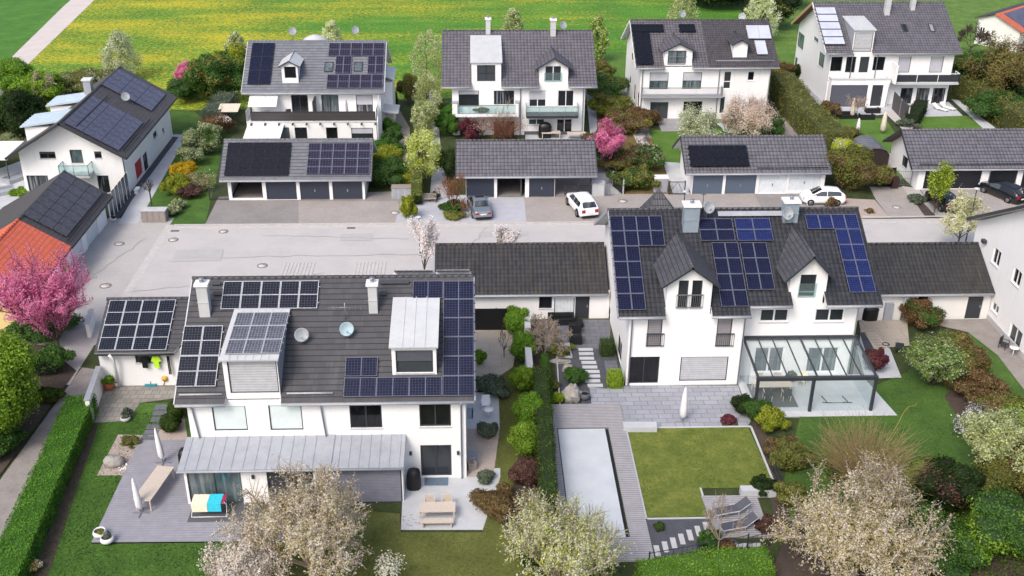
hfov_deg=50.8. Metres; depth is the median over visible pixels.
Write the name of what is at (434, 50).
young tree
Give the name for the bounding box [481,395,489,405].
garden chair
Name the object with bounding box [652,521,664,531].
cushion plant
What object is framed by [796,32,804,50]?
window
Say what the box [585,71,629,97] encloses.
bush
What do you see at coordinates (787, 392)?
garden chair
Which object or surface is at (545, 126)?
covered grill
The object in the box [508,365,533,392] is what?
bush
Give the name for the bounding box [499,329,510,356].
bare tree
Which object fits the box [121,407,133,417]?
potted plant
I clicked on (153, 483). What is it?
garden table
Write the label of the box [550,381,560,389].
ground plants
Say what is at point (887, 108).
terrace
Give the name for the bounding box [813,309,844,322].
window
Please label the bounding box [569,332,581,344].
rattan sofa
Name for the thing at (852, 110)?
closed parasol
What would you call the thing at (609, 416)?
pool deck
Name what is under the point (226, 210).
drive
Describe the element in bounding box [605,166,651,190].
bush
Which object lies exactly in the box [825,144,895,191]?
bush
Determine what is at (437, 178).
footpath
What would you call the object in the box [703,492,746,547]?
bare tree
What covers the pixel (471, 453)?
light well grate
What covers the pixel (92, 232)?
garage door
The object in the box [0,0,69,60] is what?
crop field
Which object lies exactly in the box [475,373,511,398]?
bush
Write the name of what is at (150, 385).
push broom
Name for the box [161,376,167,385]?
garden toy
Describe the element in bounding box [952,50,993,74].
bush
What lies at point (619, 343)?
window
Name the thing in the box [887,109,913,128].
path
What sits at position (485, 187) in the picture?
garage door
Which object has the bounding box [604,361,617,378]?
door step
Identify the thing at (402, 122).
footpath
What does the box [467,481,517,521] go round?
bush
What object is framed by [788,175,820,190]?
garage door
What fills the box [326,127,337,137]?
window
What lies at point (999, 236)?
gable house
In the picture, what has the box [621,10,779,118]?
two tone house
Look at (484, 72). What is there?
window
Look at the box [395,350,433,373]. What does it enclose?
window
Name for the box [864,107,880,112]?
rattan sofa
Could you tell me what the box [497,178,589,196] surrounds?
garage floor
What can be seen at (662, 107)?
window
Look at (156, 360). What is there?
hanging shirt
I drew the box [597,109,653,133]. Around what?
bush
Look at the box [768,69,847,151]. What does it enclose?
tall hedge
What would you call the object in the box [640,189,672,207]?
pavilion
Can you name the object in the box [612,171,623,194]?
black gate
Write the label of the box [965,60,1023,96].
bush
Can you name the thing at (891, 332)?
terrace
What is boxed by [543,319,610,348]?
terrace
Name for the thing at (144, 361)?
hanging shirt
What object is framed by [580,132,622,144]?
bush
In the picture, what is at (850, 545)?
cherry tree
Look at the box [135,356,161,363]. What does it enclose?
window
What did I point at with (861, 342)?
terrace
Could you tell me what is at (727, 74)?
window
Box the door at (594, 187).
[592,185,597,195]
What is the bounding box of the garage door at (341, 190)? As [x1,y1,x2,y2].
[332,182,362,198]
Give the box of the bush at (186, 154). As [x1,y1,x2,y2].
[175,146,203,165]
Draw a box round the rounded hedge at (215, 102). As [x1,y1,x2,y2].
[201,89,240,127]
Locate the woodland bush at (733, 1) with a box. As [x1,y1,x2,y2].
[723,0,746,5]
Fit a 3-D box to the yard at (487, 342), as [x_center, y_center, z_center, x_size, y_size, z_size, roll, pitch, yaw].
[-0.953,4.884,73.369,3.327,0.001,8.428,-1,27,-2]
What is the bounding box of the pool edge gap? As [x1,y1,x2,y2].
[605,430,627,536]
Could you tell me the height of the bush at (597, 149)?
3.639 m
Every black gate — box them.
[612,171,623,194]
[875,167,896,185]
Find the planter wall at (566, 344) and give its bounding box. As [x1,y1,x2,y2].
[546,343,569,351]
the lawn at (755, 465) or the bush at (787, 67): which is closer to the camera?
the lawn at (755, 465)
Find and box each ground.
[0,85,998,575]
[0,98,1022,167]
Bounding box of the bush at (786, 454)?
[769,437,817,474]
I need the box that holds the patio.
[93,385,175,422]
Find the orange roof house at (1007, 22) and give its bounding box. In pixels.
[974,3,1023,51]
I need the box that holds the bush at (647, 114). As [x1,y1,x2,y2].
[626,105,663,123]
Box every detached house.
[4,66,177,193]
[94,269,475,503]
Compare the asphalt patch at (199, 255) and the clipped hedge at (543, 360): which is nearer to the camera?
the clipped hedge at (543, 360)
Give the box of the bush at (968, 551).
[903,514,995,575]
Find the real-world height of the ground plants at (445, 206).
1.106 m
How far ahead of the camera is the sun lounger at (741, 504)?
58.58 m
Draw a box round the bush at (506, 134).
[484,112,529,138]
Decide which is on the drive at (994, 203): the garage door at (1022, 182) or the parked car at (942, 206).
the parked car at (942, 206)
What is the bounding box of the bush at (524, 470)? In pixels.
[508,456,539,485]
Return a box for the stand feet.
[821,396,851,402]
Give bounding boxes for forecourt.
[395,195,525,222]
[524,178,627,221]
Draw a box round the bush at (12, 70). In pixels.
[0,56,50,94]
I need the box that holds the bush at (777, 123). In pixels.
[761,116,787,134]
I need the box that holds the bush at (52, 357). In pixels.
[32,342,76,374]
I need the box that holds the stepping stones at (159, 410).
[141,404,166,439]
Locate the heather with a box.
[119,434,141,448]
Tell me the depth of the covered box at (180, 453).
61.55 m
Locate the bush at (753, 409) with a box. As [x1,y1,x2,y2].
[740,397,771,420]
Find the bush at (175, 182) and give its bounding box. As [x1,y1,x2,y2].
[158,171,191,195]
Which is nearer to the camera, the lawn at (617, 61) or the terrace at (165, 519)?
the terrace at (165, 519)
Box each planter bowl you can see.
[92,527,105,537]
[100,533,113,544]
[120,415,130,421]
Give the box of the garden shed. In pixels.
[853,135,889,169]
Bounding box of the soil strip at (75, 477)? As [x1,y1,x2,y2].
[33,423,98,575]
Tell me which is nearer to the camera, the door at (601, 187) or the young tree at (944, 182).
the young tree at (944, 182)
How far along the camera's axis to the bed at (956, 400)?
68.97 m
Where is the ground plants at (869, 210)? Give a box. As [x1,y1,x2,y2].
[864,208,874,212]
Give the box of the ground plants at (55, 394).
[34,386,65,402]
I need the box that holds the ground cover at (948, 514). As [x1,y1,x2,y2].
[820,452,1023,575]
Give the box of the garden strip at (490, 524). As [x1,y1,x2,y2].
[483,367,522,531]
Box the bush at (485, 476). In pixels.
[476,469,494,484]
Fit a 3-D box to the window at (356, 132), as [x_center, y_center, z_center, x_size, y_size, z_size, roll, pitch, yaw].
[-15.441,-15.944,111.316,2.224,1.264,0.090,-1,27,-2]
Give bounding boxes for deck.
[550,403,653,561]
[701,495,768,537]
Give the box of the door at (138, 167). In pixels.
[135,158,142,178]
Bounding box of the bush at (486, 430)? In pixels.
[477,420,498,439]
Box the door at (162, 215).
[159,212,165,221]
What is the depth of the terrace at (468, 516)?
59.25 m
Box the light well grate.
[467,409,476,460]
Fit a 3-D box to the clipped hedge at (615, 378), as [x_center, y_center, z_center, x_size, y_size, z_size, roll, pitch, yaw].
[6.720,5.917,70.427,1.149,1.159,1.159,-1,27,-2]
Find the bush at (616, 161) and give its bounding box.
[597,147,639,170]
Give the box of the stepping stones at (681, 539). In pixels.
[653,522,760,555]
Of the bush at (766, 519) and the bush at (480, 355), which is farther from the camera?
the bush at (480, 355)
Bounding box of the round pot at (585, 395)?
[580,390,589,400]
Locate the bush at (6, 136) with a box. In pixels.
[0,131,26,140]
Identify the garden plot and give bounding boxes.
[597,110,672,193]
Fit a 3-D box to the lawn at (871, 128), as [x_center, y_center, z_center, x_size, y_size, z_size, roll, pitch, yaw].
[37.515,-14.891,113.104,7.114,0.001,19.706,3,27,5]
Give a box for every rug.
[187,502,267,521]
[746,384,797,406]
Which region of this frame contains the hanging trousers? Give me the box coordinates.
[166,356,171,373]
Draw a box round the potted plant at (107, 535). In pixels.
[103,530,110,539]
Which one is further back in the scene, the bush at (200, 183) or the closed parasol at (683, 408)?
the bush at (200, 183)
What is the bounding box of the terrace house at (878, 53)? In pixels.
[791,0,962,106]
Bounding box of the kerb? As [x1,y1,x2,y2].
[174,215,973,225]
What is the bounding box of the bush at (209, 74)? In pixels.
[182,52,243,99]
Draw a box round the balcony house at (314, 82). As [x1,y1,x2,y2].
[241,26,399,140]
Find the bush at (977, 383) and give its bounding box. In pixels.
[941,366,1012,404]
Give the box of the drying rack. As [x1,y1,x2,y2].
[191,498,229,516]
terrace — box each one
[0,161,25,208]
[91,440,326,543]
[401,468,499,529]
[467,392,499,428]
[525,135,581,138]
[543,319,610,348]
[589,385,750,426]
[658,118,708,130]
[738,374,896,417]
[800,79,821,104]
[830,104,891,115]
[856,346,900,377]
[859,320,908,348]
[860,320,907,378]
[907,102,962,116]
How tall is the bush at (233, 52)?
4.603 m
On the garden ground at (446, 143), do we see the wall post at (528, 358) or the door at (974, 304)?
the wall post at (528, 358)
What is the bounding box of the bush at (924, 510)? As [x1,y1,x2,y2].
[896,500,950,523]
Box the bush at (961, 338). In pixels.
[934,330,976,347]
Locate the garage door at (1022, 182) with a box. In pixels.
[1020,172,1023,187]
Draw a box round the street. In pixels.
[129,218,975,315]
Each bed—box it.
[0,345,75,474]
[97,434,142,474]
[148,416,186,439]
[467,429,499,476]
[505,319,556,531]
[555,349,624,403]
[647,519,745,557]
[720,417,737,425]
[738,385,788,530]
[774,501,1023,575]
[916,202,935,215]
[945,386,1023,505]
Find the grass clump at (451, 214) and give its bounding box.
[442,209,466,220]
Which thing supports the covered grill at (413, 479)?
on the terrace at (468, 516)
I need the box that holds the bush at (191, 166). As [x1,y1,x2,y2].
[168,160,197,178]
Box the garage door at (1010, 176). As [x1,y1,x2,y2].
[989,171,1017,182]
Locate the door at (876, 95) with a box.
[870,85,882,105]
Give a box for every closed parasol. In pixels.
[131,477,148,517]
[154,428,170,465]
[675,387,690,425]
[850,98,855,114]
[856,118,860,131]
[880,112,886,133]
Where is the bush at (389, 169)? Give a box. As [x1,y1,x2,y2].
[367,153,410,186]
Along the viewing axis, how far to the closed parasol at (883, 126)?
116.06 m
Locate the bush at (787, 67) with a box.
[770,60,796,80]
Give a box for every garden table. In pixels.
[133,465,174,510]
[419,501,455,520]
[751,379,792,393]
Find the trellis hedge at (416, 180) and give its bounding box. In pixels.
[410,165,423,203]
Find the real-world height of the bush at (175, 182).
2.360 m
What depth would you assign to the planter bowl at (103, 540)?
56.02 m
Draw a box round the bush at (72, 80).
[59,66,113,94]
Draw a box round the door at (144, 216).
[141,212,147,221]
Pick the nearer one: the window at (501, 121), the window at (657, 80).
the window at (501, 121)
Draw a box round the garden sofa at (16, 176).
[1,170,23,184]
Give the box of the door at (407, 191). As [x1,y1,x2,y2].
[405,189,410,196]
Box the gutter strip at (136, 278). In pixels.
[90,225,173,344]
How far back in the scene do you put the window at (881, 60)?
124.45 m
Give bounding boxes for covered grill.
[406,467,420,490]
[538,122,551,138]
[862,308,878,320]
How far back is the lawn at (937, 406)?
66.55 m
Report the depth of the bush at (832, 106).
121.75 m
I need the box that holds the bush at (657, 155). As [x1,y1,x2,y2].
[627,143,665,169]
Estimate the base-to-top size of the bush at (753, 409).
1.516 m
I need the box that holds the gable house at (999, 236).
[966,205,1023,360]
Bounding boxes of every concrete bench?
[623,422,656,431]
[739,485,776,497]
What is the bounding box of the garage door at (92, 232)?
[86,220,97,246]
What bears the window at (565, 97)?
in the loggia house at (536, 78)
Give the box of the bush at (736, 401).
[730,393,754,414]
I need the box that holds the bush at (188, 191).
[176,183,201,198]
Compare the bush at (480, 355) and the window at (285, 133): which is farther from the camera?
the window at (285, 133)
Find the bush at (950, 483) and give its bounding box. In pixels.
[913,453,986,513]
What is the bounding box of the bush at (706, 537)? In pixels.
[696,525,721,548]
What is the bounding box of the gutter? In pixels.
[173,220,976,227]
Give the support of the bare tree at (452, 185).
on the forecourt at (507, 209)
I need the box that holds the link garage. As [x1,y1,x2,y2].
[435,242,609,318]
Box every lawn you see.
[29,402,228,575]
[147,144,222,224]
[170,109,201,133]
[225,508,372,575]
[373,511,532,575]
[603,53,625,79]
[628,427,770,516]
[648,128,784,162]
[777,53,795,63]
[784,333,1023,522]
[835,119,901,179]
[920,116,981,128]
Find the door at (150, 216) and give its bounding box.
[147,212,153,221]
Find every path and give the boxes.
[0,367,93,537]
[119,134,182,222]
[586,91,618,193]
[621,89,651,137]
[633,133,648,144]
[664,162,688,193]
[780,118,797,134]
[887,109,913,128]
[902,186,935,214]
[938,319,1023,388]
[952,99,994,127]
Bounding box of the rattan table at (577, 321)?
[571,319,583,327]
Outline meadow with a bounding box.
[3,0,828,110]
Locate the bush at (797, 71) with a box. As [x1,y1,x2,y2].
[790,64,800,76]
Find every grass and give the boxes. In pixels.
[348,527,532,575]
[483,367,527,528]
[735,0,1023,78]
[800,374,954,500]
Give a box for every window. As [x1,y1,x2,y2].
[27,175,47,190]
[39,152,55,157]
[70,150,83,163]
[94,151,102,158]
[97,175,110,192]
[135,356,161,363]
[143,152,147,170]
[186,473,243,502]
[266,472,314,501]
[280,127,289,137]
[284,67,295,77]
[291,95,308,111]
[295,127,307,137]
[321,95,338,110]
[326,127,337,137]
[349,405,382,429]
[351,128,372,137]
[356,95,372,110]
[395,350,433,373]
[419,404,451,427]
[420,445,451,474]
[459,91,478,104]
[477,65,494,80]
[494,91,513,103]
[494,121,513,134]
[528,119,544,125]
[529,90,545,106]
[538,297,552,309]
[545,66,561,80]
[556,119,571,130]
[558,90,573,105]
[618,335,621,359]
[629,357,659,382]
[649,73,668,88]
[650,102,667,117]
[667,51,685,64]
[676,280,688,308]
[682,72,701,88]
[683,101,701,116]
[690,280,702,308]
[719,97,724,112]
[723,71,731,88]
[747,71,754,80]
[752,347,784,371]
[758,309,788,322]
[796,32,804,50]
[797,275,816,296]
[805,347,838,371]
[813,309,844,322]
[817,52,824,69]
[830,57,842,70]
[845,57,855,71]
[858,57,869,71]
[872,57,884,69]
[900,88,912,102]
[900,155,907,169]
[916,88,929,100]
[931,88,945,102]
[990,247,1000,268]
[990,301,998,315]
[1009,323,1022,346]
[1010,267,1021,288]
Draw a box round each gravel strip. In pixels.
[115,137,177,218]
[859,332,872,350]
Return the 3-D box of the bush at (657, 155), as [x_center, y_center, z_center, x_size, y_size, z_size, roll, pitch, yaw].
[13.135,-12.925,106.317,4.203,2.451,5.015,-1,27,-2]
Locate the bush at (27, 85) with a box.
[5,70,66,99]
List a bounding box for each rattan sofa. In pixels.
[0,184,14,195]
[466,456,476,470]
[548,312,574,325]
[569,322,581,333]
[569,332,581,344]
[832,111,857,118]
[858,113,875,119]
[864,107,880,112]
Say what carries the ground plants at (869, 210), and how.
on the gravel drive at (862, 204)
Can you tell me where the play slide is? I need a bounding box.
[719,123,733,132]
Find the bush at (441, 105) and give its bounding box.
[438,101,451,110]
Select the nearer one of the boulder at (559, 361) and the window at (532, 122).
the boulder at (559, 361)
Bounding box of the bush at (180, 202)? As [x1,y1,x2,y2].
[171,198,187,206]
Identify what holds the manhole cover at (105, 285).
on the yard at (118, 273)
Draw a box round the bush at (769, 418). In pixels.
[754,404,791,433]
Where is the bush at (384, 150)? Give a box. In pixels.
[373,144,404,160]
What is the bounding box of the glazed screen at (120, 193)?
[108,172,130,220]
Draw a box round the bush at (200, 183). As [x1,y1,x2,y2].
[184,169,217,192]
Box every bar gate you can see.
[208,188,228,199]
[564,184,591,194]
[604,184,610,195]
[668,180,685,194]
[897,170,912,184]
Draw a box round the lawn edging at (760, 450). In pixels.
[626,425,772,519]
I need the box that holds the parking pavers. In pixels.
[280,262,385,275]
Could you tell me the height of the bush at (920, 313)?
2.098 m
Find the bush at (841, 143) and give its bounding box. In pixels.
[831,136,862,148]
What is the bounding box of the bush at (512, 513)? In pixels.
[508,498,534,523]
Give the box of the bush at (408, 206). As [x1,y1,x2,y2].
[399,194,417,217]
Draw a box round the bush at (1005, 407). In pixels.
[1003,391,1023,427]
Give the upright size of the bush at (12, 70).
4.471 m
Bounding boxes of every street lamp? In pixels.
[416,216,421,255]
[965,187,979,241]
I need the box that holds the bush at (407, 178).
[397,172,423,183]
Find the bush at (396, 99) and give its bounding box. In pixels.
[395,89,398,103]
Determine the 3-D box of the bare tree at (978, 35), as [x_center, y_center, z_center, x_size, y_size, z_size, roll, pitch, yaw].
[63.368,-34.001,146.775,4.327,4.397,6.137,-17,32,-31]
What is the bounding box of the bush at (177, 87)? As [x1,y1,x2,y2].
[166,77,207,101]
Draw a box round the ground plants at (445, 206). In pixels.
[438,199,465,210]
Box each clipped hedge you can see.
[0,393,98,575]
[531,364,560,526]
[540,353,552,402]
[598,337,614,356]
[606,367,623,388]
[633,544,776,575]
[905,99,928,123]
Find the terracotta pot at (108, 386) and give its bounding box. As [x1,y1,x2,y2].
[103,382,113,389]
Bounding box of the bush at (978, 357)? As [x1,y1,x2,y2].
[951,344,993,373]
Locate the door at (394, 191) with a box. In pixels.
[392,189,397,198]
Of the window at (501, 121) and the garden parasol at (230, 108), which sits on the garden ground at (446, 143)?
the garden parasol at (230, 108)
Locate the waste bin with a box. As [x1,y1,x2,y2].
[889,176,899,188]
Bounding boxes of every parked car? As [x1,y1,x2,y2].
[467,195,492,218]
[565,191,598,217]
[799,186,846,205]
[924,190,959,211]
[978,180,1023,203]
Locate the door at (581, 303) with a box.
[575,297,588,317]
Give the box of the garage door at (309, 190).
[300,182,329,198]
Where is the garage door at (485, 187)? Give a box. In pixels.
[466,179,493,196]
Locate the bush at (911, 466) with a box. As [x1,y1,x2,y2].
[895,459,926,492]
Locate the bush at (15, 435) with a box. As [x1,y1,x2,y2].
[0,424,28,456]
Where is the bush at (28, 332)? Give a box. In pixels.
[0,313,84,344]
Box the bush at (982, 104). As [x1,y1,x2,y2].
[961,87,1023,118]
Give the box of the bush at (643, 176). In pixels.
[623,163,660,189]
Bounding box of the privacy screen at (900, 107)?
[891,91,910,117]
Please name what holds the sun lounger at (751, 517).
on the deck at (754, 506)
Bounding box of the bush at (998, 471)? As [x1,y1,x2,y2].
[969,440,1023,495]
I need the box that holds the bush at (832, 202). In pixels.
[824,196,837,206]
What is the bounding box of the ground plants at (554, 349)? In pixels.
[543,340,574,356]
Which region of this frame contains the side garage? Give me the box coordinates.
[858,242,994,320]
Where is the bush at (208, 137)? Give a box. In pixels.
[181,122,231,153]
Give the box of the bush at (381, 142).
[374,138,404,152]
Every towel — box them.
[191,494,209,511]
[207,494,223,511]
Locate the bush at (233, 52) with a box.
[209,43,245,75]
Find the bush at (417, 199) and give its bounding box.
[413,196,421,203]
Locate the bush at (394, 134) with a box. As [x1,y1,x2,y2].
[380,125,403,142]
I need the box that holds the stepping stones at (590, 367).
[578,348,602,386]
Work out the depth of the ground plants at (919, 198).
99.10 m
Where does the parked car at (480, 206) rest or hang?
on the forecourt at (507, 209)
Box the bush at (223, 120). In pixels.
[198,113,235,132]
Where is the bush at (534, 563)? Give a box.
[513,534,553,569]
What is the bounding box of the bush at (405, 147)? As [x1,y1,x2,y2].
[404,135,416,151]
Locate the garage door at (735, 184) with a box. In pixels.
[724,175,756,193]
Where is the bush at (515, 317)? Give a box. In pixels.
[503,304,531,334]
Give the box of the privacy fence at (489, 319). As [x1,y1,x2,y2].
[475,308,507,329]
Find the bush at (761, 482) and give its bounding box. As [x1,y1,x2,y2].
[749,473,777,496]
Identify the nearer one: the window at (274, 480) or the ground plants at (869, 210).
the window at (274, 480)
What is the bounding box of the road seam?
[77,229,483,291]
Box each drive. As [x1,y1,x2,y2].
[205,191,400,225]
[299,201,398,224]
[619,192,760,207]
[754,193,837,206]
[838,198,888,218]
[870,187,923,217]
[920,189,1023,215]
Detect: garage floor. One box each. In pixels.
[233,182,362,197]
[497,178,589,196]
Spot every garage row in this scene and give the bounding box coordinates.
[218,138,377,199]
[455,139,597,196]
[672,135,832,193]
[882,128,1023,189]
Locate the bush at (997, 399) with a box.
[977,389,1023,422]
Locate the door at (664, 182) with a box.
[654,179,667,191]
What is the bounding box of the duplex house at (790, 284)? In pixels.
[594,194,882,411]
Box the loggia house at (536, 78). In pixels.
[441,15,596,134]
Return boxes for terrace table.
[542,131,560,138]
[567,132,585,137]
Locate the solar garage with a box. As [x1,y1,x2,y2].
[0,170,112,267]
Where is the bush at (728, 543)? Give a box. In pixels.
[717,538,736,549]
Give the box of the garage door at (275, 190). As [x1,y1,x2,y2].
[266,182,296,198]
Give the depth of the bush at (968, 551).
54.31 m
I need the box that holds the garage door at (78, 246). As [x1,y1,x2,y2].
[69,239,82,267]
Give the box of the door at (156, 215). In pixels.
[153,212,159,221]
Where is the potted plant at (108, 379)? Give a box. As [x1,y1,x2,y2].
[101,375,114,383]
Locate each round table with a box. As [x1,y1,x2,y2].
[483,406,493,417]
[1009,345,1018,355]
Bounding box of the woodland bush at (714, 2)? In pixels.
[695,0,730,7]
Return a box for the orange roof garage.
[0,218,71,330]
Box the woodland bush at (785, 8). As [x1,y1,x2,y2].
[741,0,802,23]
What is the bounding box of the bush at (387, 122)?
[382,117,401,132]
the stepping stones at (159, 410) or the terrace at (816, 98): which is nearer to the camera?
the stepping stones at (159, 410)
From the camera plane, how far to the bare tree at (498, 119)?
113.22 m
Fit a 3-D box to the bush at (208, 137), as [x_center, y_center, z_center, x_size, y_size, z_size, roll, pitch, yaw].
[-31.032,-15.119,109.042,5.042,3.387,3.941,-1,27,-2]
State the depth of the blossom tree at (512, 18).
142.57 m
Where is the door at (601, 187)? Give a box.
[598,185,603,195]
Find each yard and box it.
[13,218,173,384]
[475,330,514,390]
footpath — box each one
[395,110,410,166]
[427,92,448,194]
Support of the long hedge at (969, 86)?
on the garden ground at (446, 143)
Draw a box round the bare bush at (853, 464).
[795,406,941,501]
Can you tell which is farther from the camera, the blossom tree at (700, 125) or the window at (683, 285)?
the blossom tree at (700, 125)
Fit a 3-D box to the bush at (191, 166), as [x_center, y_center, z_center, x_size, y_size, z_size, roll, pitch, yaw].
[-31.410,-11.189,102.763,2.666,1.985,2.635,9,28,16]
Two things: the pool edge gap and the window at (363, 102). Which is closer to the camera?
the pool edge gap
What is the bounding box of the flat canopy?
[0,141,23,159]
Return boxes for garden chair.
[424,494,434,501]
[442,494,451,501]
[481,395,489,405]
[762,388,773,401]
[774,372,781,388]
[781,388,791,400]
[796,370,808,387]
[894,342,903,353]
[998,335,1009,350]
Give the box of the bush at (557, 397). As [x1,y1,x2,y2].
[551,392,564,403]
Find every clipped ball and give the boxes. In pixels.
[159,412,181,433]
[166,401,186,418]
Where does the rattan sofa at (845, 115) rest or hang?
on the garden ground at (446, 143)
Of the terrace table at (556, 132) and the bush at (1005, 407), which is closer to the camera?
the bush at (1005, 407)
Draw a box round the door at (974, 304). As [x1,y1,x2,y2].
[964,296,983,318]
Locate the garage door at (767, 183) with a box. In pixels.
[758,175,786,192]
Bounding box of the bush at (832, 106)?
[820,100,842,114]
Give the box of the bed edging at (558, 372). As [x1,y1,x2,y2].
[556,350,571,405]
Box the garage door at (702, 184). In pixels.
[692,175,722,193]
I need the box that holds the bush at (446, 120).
[432,104,460,134]
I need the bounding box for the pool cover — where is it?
[558,429,625,536]
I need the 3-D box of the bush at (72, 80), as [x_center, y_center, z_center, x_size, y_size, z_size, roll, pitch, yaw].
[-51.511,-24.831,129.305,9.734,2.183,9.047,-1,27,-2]
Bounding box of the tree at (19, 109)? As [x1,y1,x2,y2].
[0,85,47,139]
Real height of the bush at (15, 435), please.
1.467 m
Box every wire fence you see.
[649,533,748,557]
[746,530,771,548]
[765,441,786,505]
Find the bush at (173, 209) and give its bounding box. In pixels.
[167,204,181,214]
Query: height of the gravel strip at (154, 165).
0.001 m
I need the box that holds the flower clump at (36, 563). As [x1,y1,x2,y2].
[28,559,42,571]
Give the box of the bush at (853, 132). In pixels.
[841,125,863,142]
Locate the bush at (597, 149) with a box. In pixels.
[586,128,612,158]
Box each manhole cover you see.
[99,283,111,288]
[114,241,124,245]
[168,238,177,241]
[219,229,227,233]
[257,263,267,267]
[618,199,627,202]
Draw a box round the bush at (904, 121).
[895,117,921,127]
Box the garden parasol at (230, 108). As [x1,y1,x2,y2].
[218,104,240,116]
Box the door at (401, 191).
[399,189,404,198]
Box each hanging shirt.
[139,357,149,367]
[151,356,160,367]
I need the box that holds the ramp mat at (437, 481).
[424,477,447,484]
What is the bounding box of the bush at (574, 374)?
[563,366,588,384]
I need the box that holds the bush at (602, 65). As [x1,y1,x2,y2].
[595,59,616,75]
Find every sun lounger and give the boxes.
[711,496,750,519]
[717,511,757,535]
[932,102,947,110]
[940,101,955,110]
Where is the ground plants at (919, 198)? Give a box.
[907,193,927,203]
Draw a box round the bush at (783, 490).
[772,480,808,513]
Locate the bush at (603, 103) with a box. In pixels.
[586,91,634,114]
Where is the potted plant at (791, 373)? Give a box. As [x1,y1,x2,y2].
[785,370,797,375]
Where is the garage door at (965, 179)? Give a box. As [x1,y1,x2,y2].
[923,171,981,188]
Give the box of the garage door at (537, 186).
[529,178,553,196]
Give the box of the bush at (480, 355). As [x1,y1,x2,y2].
[475,349,486,364]
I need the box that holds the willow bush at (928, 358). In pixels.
[898,325,970,385]
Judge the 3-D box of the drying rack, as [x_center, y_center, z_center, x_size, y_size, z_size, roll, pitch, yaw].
[-16.347,11.806,58.312,1.940,0.931,0.738,-1,27,-2]
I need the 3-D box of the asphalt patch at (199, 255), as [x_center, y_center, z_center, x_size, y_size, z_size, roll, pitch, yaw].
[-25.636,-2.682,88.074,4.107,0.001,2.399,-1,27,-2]
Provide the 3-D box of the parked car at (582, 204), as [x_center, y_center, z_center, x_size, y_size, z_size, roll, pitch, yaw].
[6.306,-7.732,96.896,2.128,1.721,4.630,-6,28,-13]
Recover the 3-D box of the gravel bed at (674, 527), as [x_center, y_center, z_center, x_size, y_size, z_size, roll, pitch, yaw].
[9.988,13.350,56.805,5.400,0.001,3.700,-1,27,-2]
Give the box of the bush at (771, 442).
[762,434,798,454]
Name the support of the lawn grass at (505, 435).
on the garden strip at (490, 524)
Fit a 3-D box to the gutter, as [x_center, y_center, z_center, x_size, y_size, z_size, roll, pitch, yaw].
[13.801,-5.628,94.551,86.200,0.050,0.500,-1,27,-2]
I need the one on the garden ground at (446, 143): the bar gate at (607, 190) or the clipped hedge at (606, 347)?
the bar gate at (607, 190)
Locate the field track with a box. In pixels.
[0,0,93,94]
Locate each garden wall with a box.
[83,366,103,420]
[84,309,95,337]
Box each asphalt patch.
[105,249,124,256]
[172,249,223,261]
[340,233,372,240]
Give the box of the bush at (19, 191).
[7,186,28,196]
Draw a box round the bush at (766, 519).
[754,513,779,533]
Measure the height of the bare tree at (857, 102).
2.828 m
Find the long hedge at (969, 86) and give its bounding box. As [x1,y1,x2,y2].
[950,74,1023,127]
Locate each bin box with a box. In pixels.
[140,207,168,221]
[391,184,410,198]
[591,180,604,195]
[653,175,668,191]
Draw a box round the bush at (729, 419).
[720,414,735,424]
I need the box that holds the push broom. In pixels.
[144,381,156,386]
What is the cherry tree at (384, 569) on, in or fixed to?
on the garden ground at (446, 143)
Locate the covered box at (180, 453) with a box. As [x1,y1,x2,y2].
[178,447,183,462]
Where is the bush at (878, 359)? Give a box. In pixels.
[862,347,889,370]
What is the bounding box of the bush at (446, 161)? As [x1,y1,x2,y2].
[433,144,454,177]
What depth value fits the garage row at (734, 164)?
100.56 m
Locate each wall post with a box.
[524,313,530,330]
[525,347,532,385]
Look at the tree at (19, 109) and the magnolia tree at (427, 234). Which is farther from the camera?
the tree at (19, 109)
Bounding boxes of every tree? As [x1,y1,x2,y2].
[0,85,47,139]
[0,242,97,344]
[0,327,47,433]
[31,71,56,98]
[98,28,143,73]
[141,179,152,206]
[173,58,189,78]
[196,522,291,575]
[209,454,376,575]
[223,30,246,49]
[321,19,341,39]
[372,550,406,575]
[395,72,425,102]
[403,127,441,184]
[407,215,440,269]
[408,29,441,97]
[410,99,439,136]
[411,73,442,116]
[435,172,471,213]
[457,117,483,138]
[471,115,489,138]
[492,224,522,242]
[494,100,515,131]
[496,485,637,575]
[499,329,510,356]
[500,7,524,29]
[527,312,572,356]
[588,114,626,170]
[590,14,610,59]
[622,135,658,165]
[666,0,701,18]
[677,99,723,149]
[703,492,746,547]
[717,91,778,134]
[743,0,782,36]
[760,446,957,575]
[845,95,868,110]
[927,158,957,214]
[937,187,990,241]
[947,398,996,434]
[956,403,1023,474]
[957,21,997,50]
[961,30,1023,95]
[1008,28,1023,55]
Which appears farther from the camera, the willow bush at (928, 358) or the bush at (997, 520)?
the willow bush at (928, 358)
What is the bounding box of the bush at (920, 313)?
[899,297,947,328]
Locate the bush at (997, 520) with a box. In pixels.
[962,484,1023,562]
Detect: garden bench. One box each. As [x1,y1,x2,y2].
[133,187,139,193]
[421,193,436,202]
[421,518,453,527]
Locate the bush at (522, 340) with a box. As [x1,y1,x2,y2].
[508,329,539,360]
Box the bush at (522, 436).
[507,419,545,458]
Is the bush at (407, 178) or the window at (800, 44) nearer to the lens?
the bush at (407, 178)
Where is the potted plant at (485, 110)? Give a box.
[472,107,489,112]
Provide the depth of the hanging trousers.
69.33 m
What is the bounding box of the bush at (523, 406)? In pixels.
[511,391,554,424]
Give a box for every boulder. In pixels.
[103,454,124,467]
[550,358,570,363]
[561,383,581,403]
[562,364,572,372]

